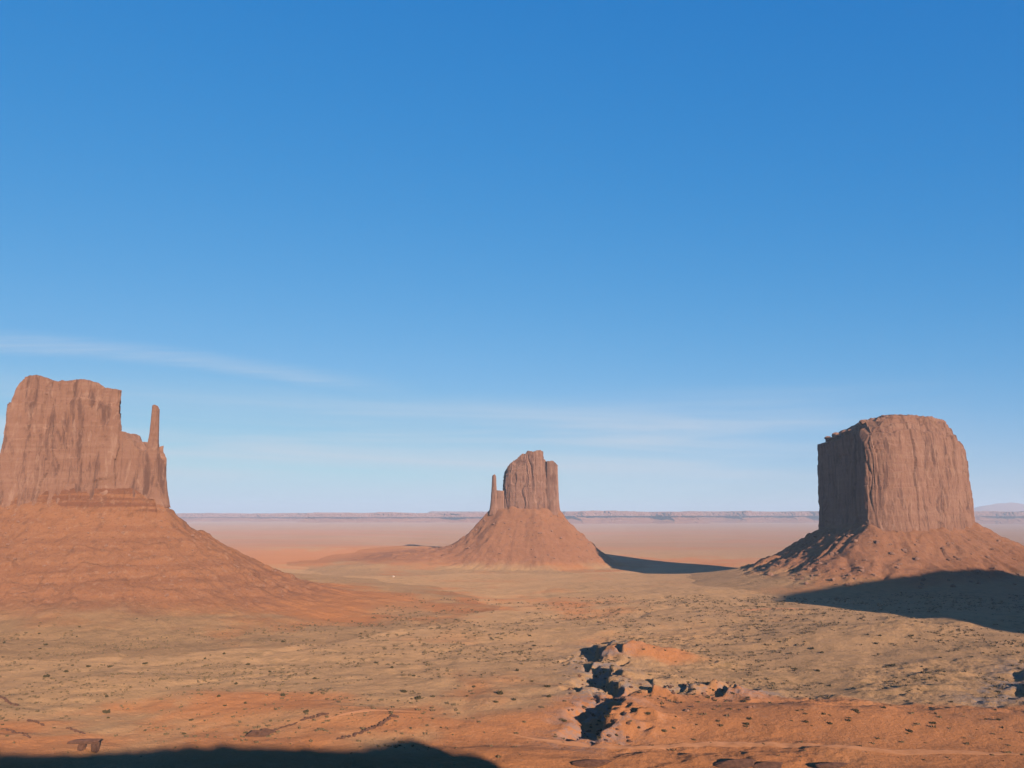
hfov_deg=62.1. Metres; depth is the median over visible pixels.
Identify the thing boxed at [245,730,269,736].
outcrop
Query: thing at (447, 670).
ground cover
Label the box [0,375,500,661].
butte
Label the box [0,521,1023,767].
ground
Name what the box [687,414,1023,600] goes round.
butte
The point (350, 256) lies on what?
sky
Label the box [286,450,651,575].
butte
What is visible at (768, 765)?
outcrop
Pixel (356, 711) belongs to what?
dirt road
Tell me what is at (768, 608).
dirt road
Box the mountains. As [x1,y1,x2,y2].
[220,502,1023,513]
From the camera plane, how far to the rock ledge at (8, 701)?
522.67 m
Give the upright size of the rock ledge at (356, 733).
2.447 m
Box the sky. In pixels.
[0,0,1023,513]
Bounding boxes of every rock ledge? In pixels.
[0,695,17,705]
[3,728,30,737]
[27,719,44,725]
[65,727,85,733]
[274,722,297,729]
[300,713,328,720]
[336,729,367,739]
[367,717,390,730]
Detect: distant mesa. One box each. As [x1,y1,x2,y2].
[176,513,307,521]
[298,512,485,522]
[428,511,564,512]
[562,511,710,523]
[682,511,818,522]
[974,511,1023,523]
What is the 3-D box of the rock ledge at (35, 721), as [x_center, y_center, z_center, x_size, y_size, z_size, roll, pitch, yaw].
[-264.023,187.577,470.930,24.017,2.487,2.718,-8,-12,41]
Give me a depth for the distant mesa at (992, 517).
14269.23 m
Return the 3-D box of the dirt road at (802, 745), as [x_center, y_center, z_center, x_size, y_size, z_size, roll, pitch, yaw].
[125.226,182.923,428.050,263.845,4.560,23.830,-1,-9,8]
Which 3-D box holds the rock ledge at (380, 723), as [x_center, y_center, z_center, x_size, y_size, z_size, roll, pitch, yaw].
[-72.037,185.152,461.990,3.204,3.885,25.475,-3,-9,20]
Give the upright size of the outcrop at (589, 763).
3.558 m
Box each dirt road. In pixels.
[318,709,423,721]
[507,733,1021,754]
[737,608,798,610]
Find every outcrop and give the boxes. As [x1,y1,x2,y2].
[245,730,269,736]
[260,728,275,732]
[572,760,611,767]
[714,759,755,767]
[752,762,782,767]
[815,762,848,767]
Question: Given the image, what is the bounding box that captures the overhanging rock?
[67,738,100,752]
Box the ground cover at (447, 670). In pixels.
[0,592,1023,760]
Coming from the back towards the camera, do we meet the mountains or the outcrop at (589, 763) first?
the mountains
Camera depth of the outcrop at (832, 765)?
392.45 m
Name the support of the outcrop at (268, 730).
on the ground at (672, 557)
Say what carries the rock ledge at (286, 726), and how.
on the ground at (672, 557)
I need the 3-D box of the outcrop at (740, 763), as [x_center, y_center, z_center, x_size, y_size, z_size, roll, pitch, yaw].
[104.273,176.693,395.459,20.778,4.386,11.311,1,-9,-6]
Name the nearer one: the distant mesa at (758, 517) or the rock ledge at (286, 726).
the rock ledge at (286, 726)
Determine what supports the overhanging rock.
on the ground at (672, 557)
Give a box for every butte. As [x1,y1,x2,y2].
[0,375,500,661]
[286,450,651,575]
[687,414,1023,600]
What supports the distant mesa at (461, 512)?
on the ground at (672, 557)
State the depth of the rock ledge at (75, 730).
450.38 m
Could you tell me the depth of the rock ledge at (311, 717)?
470.45 m
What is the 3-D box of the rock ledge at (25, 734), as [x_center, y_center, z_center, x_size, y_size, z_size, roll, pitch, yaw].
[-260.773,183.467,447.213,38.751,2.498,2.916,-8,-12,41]

